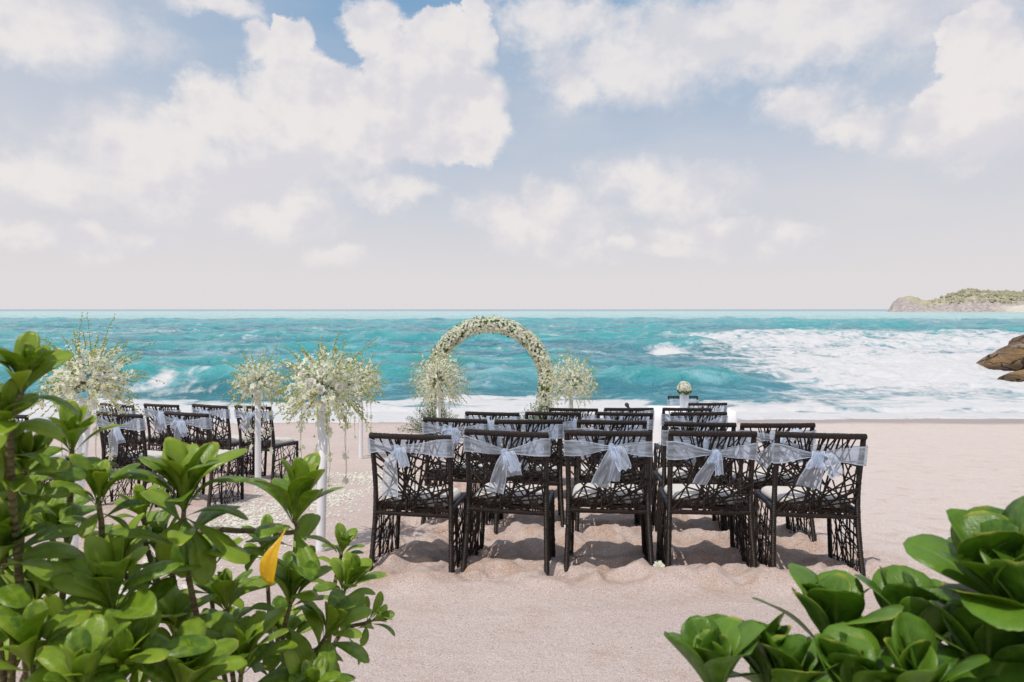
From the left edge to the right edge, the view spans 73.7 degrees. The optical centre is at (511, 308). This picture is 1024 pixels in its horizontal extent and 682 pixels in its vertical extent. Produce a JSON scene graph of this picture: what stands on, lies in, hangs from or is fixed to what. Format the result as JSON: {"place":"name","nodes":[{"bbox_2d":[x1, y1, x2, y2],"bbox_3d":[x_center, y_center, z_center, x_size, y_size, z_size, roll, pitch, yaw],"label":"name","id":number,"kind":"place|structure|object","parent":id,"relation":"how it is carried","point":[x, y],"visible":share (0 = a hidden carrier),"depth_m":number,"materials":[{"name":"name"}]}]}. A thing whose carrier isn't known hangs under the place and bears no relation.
{"place":"outdoors","nodes":[
{"label":"outdoors","id":0,"kind":"place"},
{"bbox_2d":[0,309,1023,423],"bbox_3d":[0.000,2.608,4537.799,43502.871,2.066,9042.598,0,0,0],"label":"sea","id":1,"kind":"structure","parent":0,"point":[787,364],"depth_m":43.39,"materials":[{"name":"teal liquid"}]},
{"bbox_2d":[976,334,1023,370],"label":"boulder","id":2,"kind":"object","parent":1,"relation":"in","point":[1010,356],"visible":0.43,"depth_m":33.69,"materials":[{"name":"brown stone"}]},
{"bbox_2d":[998,370,1023,381],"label":"boulder","id":3,"kind":"object","parent":1,"relation":"in","point":[1016,376],"visible":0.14,"depth_m":29.21,"materials":[{"name":"brown stone"}]},
{"bbox_2d":[0,0,1023,308],"label":"sky","id":4,"kind":"structure","parent":0,"point":[155,154],"materials":[{"name":"white"}]},
{"bbox_2d":[1,418,1023,681],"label":"sand","id":5,"kind":"structure","parent":0,"point":[611,604],"depth_m":4.17,"materials":[{"name":"beige sand"}]},
{"bbox_2d":[15,415,68,483],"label":"woven chair","id":6,"kind":"object","parent":5,"relation":"on","point":[18,417],"visible":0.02,"depth_m":6.09,"materials":[{"name":"wicker"}]},
{"bbox_2d":[71,399,95,547],"bbox_3d":[-2.912,1.136,4.600,0.099,1.045,0.099,6,0,0],"label":"flower pedestal","id":7,"kind":"object","parent":5,"relation":"on","point":[83,448],"visible":0.4,"depth_m":4.58,"materials":[{"name":"white"}]},
{"bbox_2d":[27,312,164,498],"bbox_3d":[-2.900,0.640,4.616,0.788,1.243,0.919,0,0,34],"label":"flower arrangement","id":8,"kind":"object","parent":7,"relation":"on","point":[101,378],"visible":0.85,"depth_m":4.52,"materials":[{"name":"white plant"}]},
{"bbox_2d":[0,331,252,681],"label":"beach shrub","id":9,"kind":"object","parent":5,"relation":"on","point":[95,626],"visible":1,"depth_m":1.07,"materials":[{"name":"green plant"}]},
{"bbox_2d":[100,403,162,471],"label":"woven chair","id":10,"kind":"object","parent":5,"relation":"on","point":[132,444],"visible":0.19,"depth_m":8.15,"materials":[{"name":"wicker"}]},
{"bbox_2d":[100,408,135,417],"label":"chair sash","id":11,"kind":"object","parent":10,"relation":"attached to","point":[131,411],"visible":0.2,"depth_m":8.13,"materials":[{"name":"white fabric"}]},
{"bbox_2d":[95,412,178,507],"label":"woven chair","id":12,"kind":"object","parent":5,"relation":"on","point":[122,458],"visible":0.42,"depth_m":6.07,"materials":[{"name":"wicker"}]},
{"bbox_2d":[95,415,145,452],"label":"chair sash","id":13,"kind":"object","parent":12,"relation":"attached to","point":[127,423],"visible":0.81,"depth_m":6.00,"materials":[{"name":"white fabric"}]},
{"bbox_2d":[143,403,203,472],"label":"woven chair","id":14,"kind":"object","parent":5,"relation":"on","point":[157,440],"visible":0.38,"depth_m":8.05,"materials":[{"name":"wicker"}]},
{"bbox_2d":[143,408,181,432],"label":"chair sash","id":15,"kind":"object","parent":14,"relation":"attached to","point":[159,415],"visible":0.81,"depth_m":7.96,"materials":[{"name":"white fabric"}]},
{"bbox_2d":[164,411,244,506],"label":"woven chair","id":16,"kind":"object","parent":5,"relation":"on","point":[186,439],"visible":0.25,"depth_m":6.23,"materials":[{"name":"wicker"}]},
{"bbox_2d":[163,415,211,440],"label":"chair sash","id":17,"kind":"object","parent":16,"relation":"attached to","point":[178,422],"visible":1,"depth_m":6.15,"materials":[{"name":"white fabric"}]},
{"bbox_2d":[18,468,424,666],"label":"flower petals","id":18,"kind":"object","parent":5,"relation":"on","point":[251,519],"visible":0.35,"depth_m":6.07,"materials":[{"name":"white plant"}]},
{"bbox_2d":[192,404,254,475],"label":"woven chair","id":19,"kind":"object","parent":5,"relation":"on","point":[227,441],"visible":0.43,"depth_m":7.79,"materials":[{"name":"wicker"}]},
{"bbox_2d":[191,407,229,424],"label":"chair sash","id":20,"kind":"object","parent":19,"relation":"attached to","point":[217,411],"visible":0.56,"depth_m":7.75,"materials":[{"name":"white fabric"}]},
{"bbox_2d":[253,392,262,487],"bbox_3d":[-2.680,1.406,7.200,0.099,1.045,0.099,0,0,0],"label":"flower pedestal","id":21,"kind":"object","parent":5,"relation":"on","point":[258,440],"visible":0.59,"depth_m":7.17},
{"bbox_2d":[216,340,292,454],"bbox_3d":[-2.639,0.930,7.193,0.842,1.214,0.685,0,0,21],"label":"flower arrangement","id":22,"kind":"object","parent":21,"relation":"on","point":[267,381],"visible":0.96,"depth_m":7.13,"materials":[{"name":"white plant"}]},
{"bbox_2d":[234,405,298,482],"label":"woven chair","id":23,"kind":"object","parent":5,"relation":"on","point":[277,443],"visible":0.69,"depth_m":7.67,"materials":[{"name":"wicker"}]},
{"bbox_2d":[234,409,273,433],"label":"chair sash","id":24,"kind":"object","parent":23,"relation":"attached to","point":[253,413],"visible":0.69,"depth_m":7.58,"materials":[{"name":"white fabric"}]},
{"bbox_2d":[169,452,394,681],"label":"beach shrub","id":25,"kind":"object","parent":5,"relation":"on","point":[291,573],"visible":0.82,"depth_m":1.40,"materials":[{"name":"green plant"}]},
{"bbox_2d":[316,401,329,551],"bbox_3d":[-1.279,1.149,4.600,0.099,1.045,0.099,1,0,0],"label":"flower pedestal","id":26,"kind":"object","parent":5,"relation":"on","point":[322,480],"visible":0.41,"depth_m":4.57,"materials":[{"name":"white"}]},
{"bbox_2d":[270,331,387,488],"bbox_3d":[-1.272,0.672,4.605,0.824,1.060,0.785,0,0,25],"label":"flower arrangement","id":27,"kind":"object","parent":26,"relation":"on","point":[312,386],"visible":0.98,"depth_m":4.50,"materials":[{"name":"white plant"}]},
{"bbox_2d":[359,388,362,458],"bbox_3d":[-2.170,1.664,9.800,0.099,1.045,0.099,0,0,0],"label":"flower pedestal","id":28,"kind":"object","parent":5,"relation":"on","point":[360,437],"visible":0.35,"depth_m":9.77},
{"bbox_2d":[333,344,387,438],"bbox_3d":[-2.199,1.199,9.837,0.783,1.387,0.962,0,0,-27],"label":"flower arrangement","id":29,"kind":"object","parent":28,"relation":"on","point":[368,368],"visible":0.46,"depth_m":9.72,"materials":[{"name":"white plant"}]},
{"bbox_2d":[368,432,468,572],"bbox_3d":[-0.571,1.207,4.268,0.540,0.895,0.563,0,-5,10],"label":"woven chair","id":30,"kind":"object","parent":5,"relation":"on","point":[419,500],"visible":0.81,"depth_m":4.10,"materials":[{"name":"wicker"}]},
{"bbox_2d":[367,438,453,497],"bbox_3d":[-0.613,0.944,4.030,0.522,0.359,0.131,0,-5,10],"label":"chair sash","id":31,"kind":"object","parent":30,"relation":"attached to","point":[403,447],"visible":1,"depth_m":4.04,"materials":[{"name":"white fabric"}]},
{"bbox_2d":[396,401,460,434],"bbox_3d":[-1.618,2.238,14.104,1.591,0.718,0.943,0,0,0],"label":"gypsophila bush","id":32,"kind":"object","parent":5,"relation":"on","point":[419,424],"visible":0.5,"depth_m":14.04,"materials":[{"name":"white plant"}]},
{"bbox_2d":[435,388,441,460],"bbox_3d":[-1.020,1.632,9.500,0.099,1.045,0.099,0,0,0],"label":"flower pedestal","id":33,"kind":"object","parent":5,"relation":"on","point":[438,410],"visible":0.28,"depth_m":9.47,"materials":[{"name":"white"}]},
{"bbox_2d":[402,345,475,428],"bbox_3d":[-1.001,1.115,9.516,0.999,1.263,1.030,0,0,22],"label":"flower arrangement","id":34,"kind":"object","parent":33,"relation":"on","point":[446,375],"visible":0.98,"depth_m":9.41,"materials":[{"name":"white plant"}]},
{"bbox_2d":[421,417,495,524],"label":"woven chair","id":35,"kind":"object","parent":5,"relation":"on","point":[459,470],"visible":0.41,"depth_m":5.32,"materials":[{"name":"wicker"}]},
{"bbox_2d":[422,422,488,450],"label":"chair sash","id":36,"kind":"object","parent":35,"relation":"attached to","point":[436,425],"visible":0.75,"depth_m":5.26,"materials":[{"name":"white fabric"}]},
{"bbox_2d":[425,315,554,424],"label":"flower arch","id":37,"kind":"structure","parent":5,"relation":"on","point":[533,346],"depth_m":14.46,"materials":[{"name":"white plant"}]},
{"bbox_2d":[465,411,521,494],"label":"woven chair","id":38,"kind":"object","parent":5,"relation":"on","point":[493,415],"visible":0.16,"depth_m":6.20,"materials":[{"name":"wicker"}]},
{"bbox_2d":[464,415,520,436],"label":"chair sash","id":39,"kind":"object","parent":38,"relation":"attached to","point":[489,421],"visible":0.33,"depth_m":6.17,"materials":[{"name":"white fabric"}]},
{"bbox_2d":[461,429,555,575],"bbox_3d":[-0.003,1.186,4.257,0.540,0.895,0.563,1,-4,10],"label":"woven chair","id":40,"kind":"object","parent":5,"relation":"on","point":[523,498],"visible":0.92,"depth_m":4.09,"materials":[{"name":"wicker"}]},
{"bbox_2d":[463,434,550,493],"bbox_3d":[-0.041,0.925,4.027,0.522,0.348,0.121,1,-4,10],"label":"chair sash","id":41,"kind":"object","parent":40,"relation":"attached to","point":[499,440],"visible":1,"depth_m":4.04,"materials":[{"name":"white fabric"}]},
{"bbox_2d":[494,419,564,533],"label":"woven chair","id":42,"kind":"object","parent":5,"relation":"on","point":[555,473],"visible":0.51,"depth_m":5.11,"materials":[{"name":"wicker"}]},
{"bbox_2d":[493,424,562,469],"bbox_3d":[0.122,1.027,5.068,0.522,0.348,0.121,-1,-5,3],"label":"chair sash","id":43,"kind":"object","parent":42,"relation":"attached to","point":[523,429],"visible":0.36,"depth_m":5.09,"materials":[{"name":"white fabric"}]},
{"bbox_2d":[520,403,555,429],"bbox_3d":[0.473,2.260,14.120,1.137,0.683,0.933,0,0,0],"label":"gypsophila bush","id":44,"kind":"object","parent":5,"relation":"on","point":[534,416],"visible":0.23,"depth_m":14.12,"materials":[{"name":"white plant"}]},
{"bbox_2d":[525,411,580,486],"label":"woven chair","id":45,"kind":"object","parent":5,"relation":"on","point":[545,415],"visible":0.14,"depth_m":6.19,"materials":[{"name":"wicker"}]},
{"bbox_2d":[524,419,581,446],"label":"chair sash","id":46,"kind":"object","parent":45,"relation":"attached to","point":[574,426],"visible":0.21,"depth_m":6.18,"materials":[{"name":"white fabric"}]},
{"bbox_2d":[567,389,573,411],"bbox_3d":[0.820,1.643,9.500,0.099,1.045,0.099,0,0,0],"label":"flower pedestal","id":47,"kind":"object","parent":5,"relation":"on","point":[570,405],"visible":0.26,"depth_m":9.47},
{"bbox_2d":[533,346,603,417],"bbox_3d":[0.797,1.125,9.503,0.969,1.187,0.939,0,0,-20],"label":"flower arrangement","id":48,"kind":"object","parent":47,"relation":"on","point":[573,380],"visible":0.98,"depth_m":9.41,"materials":[{"name":"white plant"}]},
{"bbox_2d":[548,408,597,462],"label":"woven chair","id":49,"kind":"object","parent":5,"relation":"on","point":[587,410],"visible":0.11,"depth_m":7.03,"materials":[{"name":"wicker"}]},
{"bbox_2d":[548,414,595,427],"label":"chair sash","id":50,"kind":"object","parent":49,"relation":"attached to","point":[589,417],"visible":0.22,"depth_m":7.03,"materials":[{"name":"white fabric"}]},
{"bbox_2d":[564,430,653,571],"bbox_3d":[0.596,1.184,4.250,0.540,0.895,0.563,-1,-5,7],"label":"woven chair","id":51,"kind":"object","parent":5,"relation":"on","point":[616,497],"visible":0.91,"depth_m":4.07,"materials":[{"name":"wicker"}]},
{"bbox_2d":[563,439,652,488],"bbox_3d":[0.564,0.916,4.013,0.522,0.292,0.140,-1,-5,7],"label":"chair sash","id":52,"kind":"object","parent":51,"relation":"attached to","point":[601,445],"visible":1,"depth_m":4.02,"materials":[{"name":"white fabric"}]},
{"bbox_2d":[574,419,646,531],"bbox_3d":[0.739,1.276,5.201,0.540,0.895,0.563,0,-5,3],"label":"woven chair","id":53,"kind":"object","parent":5,"relation":"on","point":[582,476],"visible":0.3,"depth_m":5.02,"materials":[{"name":"wicker"}]},
{"bbox_2d":[576,427,647,465],"bbox_3d":[0.727,1.009,4.962,0.522,0.292,0.140,0,-5,3],"label":"chair sash","id":54,"kind":"object","parent":53,"relation":"attached to","point":[592,429],"visible":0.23,"depth_m":4.99,"materials":[{"name":"white fabric"}]},
{"bbox_2d":[595,412,652,504],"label":"woven chair","id":55,"kind":"object","parent":5,"relation":"on","point":[623,414],"visible":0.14,"depth_m":6.18,"materials":[{"name":"wicker"}]},
{"bbox_2d":[596,418,653,444],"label":"chair sash","id":56,"kind":"object","parent":55,"relation":"attached to","point":[651,421],"visible":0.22,"depth_m":6.18,"materials":[{"name":"white fabric"}]},
{"bbox_2d":[604,408,653,477],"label":"woven chair","id":57,"kind":"object","parent":5,"relation":"on","point":[629,410],"visible":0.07,"depth_m":7.03,"materials":[{"name":"wicker"}]},
{"bbox_2d":[603,410,653,419],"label":"chair sash","id":58,"kind":"object","parent":57,"relation":"attached to","point":[646,411],"visible":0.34,"depth_m":7.04,"materials":[{"name":"white fabric"}]},
{"bbox_2d":[653,561,664,566],"bbox_3d":[0.863,1.514,4.024,0.084,0.066,0.108,0,0,0],"label":"fallen orchid","id":59,"kind":"object","parent":5,"relation":"on","point":[658,564],"visible":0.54,"depth_m":4.00,"materials":[{"name":"white plant"}]},
{"bbox_2d":[653,407,711,478],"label":"woven chair","id":60,"kind":"object","parent":5,"relation":"on","point":[656,453],"visible":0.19,"depth_m":7.07,"materials":[{"name":"wicker"}]},
{"bbox_2d":[661,414,711,437],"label":"chair sash","id":61,"kind":"object","parent":60,"relation":"attached to","point":[670,420],"visible":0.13,"depth_m":7.04,"materials":[{"name":"white fabric"}]},
{"bbox_2d":[668,396,698,405],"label":"woven chair","id":62,"kind":"object","parent":5,"relation":"on","point":[681,397],"visible":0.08,"depth_m":11.42,"materials":[{"name":"wicker"}]},
{"bbox_2d":[667,399,698,405],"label":"chair sash","id":63,"kind":"object","parent":62,"relation":"attached to","point":[680,401],"visible":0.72,"depth_m":11.40,"materials":[{"name":"white fabric"}]},
{"bbox_2d":[651,421,736,534],"bbox_3d":[1.330,1.266,5.051,0.540,0.895,0.563,1,-5,1],"label":"woven chair","id":64,"kind":"object","parent":5,"relation":"on","point":[660,474],"visible":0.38,"depth_m":4.88,"materials":[{"name":"wicker"}]},
{"bbox_2d":[661,429,735,465],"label":"chair sash","id":65,"kind":"object","parent":64,"relation":"attached to","point":[692,442],"visible":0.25,"depth_m":4.83,"materials":[{"name":"white fabric"}]},
{"bbox_2d":[661,412,726,474],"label":"woven chair","id":66,"kind":"object","parent":5,"relation":"on","point":[700,414],"visible":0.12,"depth_m":6.18,"materials":[{"name":"wicker"}]},
{"bbox_2d":[669,415,727,448],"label":"chair sash","id":67,"kind":"object","parent":66,"relation":"attached to","point":[681,418],"visible":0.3,"depth_m":6.20,"materials":[{"name":"white fabric"}]},
{"bbox_2d":[674,403,726,439],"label":"woven chair","id":68,"kind":"object","parent":5,"relation":"on","point":[708,405],"visible":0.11,"depth_m":8.48,"materials":[{"name":"wicker"}]},
{"bbox_2d":[687,405,727,428],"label":"chair sash","id":69,"kind":"object","parent":68,"relation":"attached to","point":[721,408],"visible":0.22,"depth_m":8.50,"materials":[{"name":"white fabric"}]},
{"bbox_2d":[656,430,757,567],"bbox_3d":[1.182,1.176,4.201,0.540,0.895,0.563,0,-5,3],"label":"woven chair","id":70,"kind":"object","parent":5,"relation":"on","point":[719,498],"visible":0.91,"depth_m":4.03,"materials":[{"name":"wicker"}]},
{"bbox_2d":[666,440,757,484],"bbox_3d":[1.171,0.900,3.971,0.522,0.264,0.132,0,-5,3],"label":"chair sash","id":71,"kind":"object","parent":70,"relation":"attached to","point":[747,448],"visible":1,"depth_m":3.98,"materials":[{"name":"white fabric"}]},
{"bbox_2d":[725,423,816,544],"bbox_3d":[1.831,1.247,4.901,0.540,0.895,0.563,0,-5,1],"label":"woven chair","id":72,"kind":"object","parent":5,"relation":"on","point":[762,478],"visible":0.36,"depth_m":4.72,"materials":[{"name":"wicker"}]},
{"bbox_2d":[738,429,815,468],"bbox_3d":[1.825,0.956,4.662,0.522,0.282,0.139,0,-5,1],"label":"chair sash","id":73,"kind":"object","parent":72,"relation":"attached to","point":[765,449],"visible":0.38,"depth_m":4.68,"materials":[{"name":"white fabric"}]},
{"bbox_2d":[753,431,867,576],"bbox_3d":[1.780,1.174,4.130,0.540,0.895,0.563,1,-5,4],"label":"woven chair","id":74,"kind":"object","parent":5,"relation":"on","point":[827,502],"visible":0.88,"depth_m":3.96,"materials":[{"name":"wicker"}]},
{"bbox_2d":[771,442,867,488],"bbox_3d":[1.768,0.903,3.898,0.522,0.258,0.140,1,-5,4],"label":"chair sash","id":75,"kind":"object","parent":74,"relation":"attached to","point":[820,463],"visible":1,"depth_m":3.90,"materials":[{"name":"white fabric"}]},
{"bbox_2d":[664,496,1023,681],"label":"beach shrub","id":76,"kind":"object","parent":5,"relation":"on","point":[973,618],"visible":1,"depth_m":0.87,"materials":[{"name":"green plant"}]},
{"bbox_2d":[886,290,1023,311],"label":"headland","id":77,"kind":"structure","parent":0,"point":[908,304],"depth_m":774.42,"materials":[{"name":"grey stone"}]},
{"bbox_2d":[926,288,1023,306],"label":"woodland","id":78,"kind":"object","parent":77,"relation":"on","point":[998,293],"visible":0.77,"depth_m":803.42,"materials":[{"name":"green plant"}]},
{"bbox_3d":[2.620,1.831,10.000,1.120,0.708,0.580,0,0,0],"label":"cloth table","id":79,"kind":"object","parent":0,"visible":0},
{"bbox_2d":[647,406,738,460],"bbox_3d":[2.623,1.823,9.999,1.382,0.724,0.855,0,0,0],"label":"tablecloth","id":80,"kind":"object","parent":79,"relation":"on","point":[731,416],"visible":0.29,"depth_m":9.68,"materials":[{"name":"white fabric"}]},
{"bbox_3d":[2.498,1.344,9.900,0.109,0.230,0.109,0,0,0],"label":"glass vase","id":81,"kind":"object","parent":80,"relation":"on","visible":0},
{"bbox_2d":[677,381,691,407],"bbox_3d":[2.499,1.241,9.898,0.218,0.396,0.217,0,0,0],"label":"flower posy","id":82,"kind":"object","parent":81,"relation":"in","point":[684,388],"visible":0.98,"depth_m":9.85,"materials":[{"name":"white plant"}]}
]}

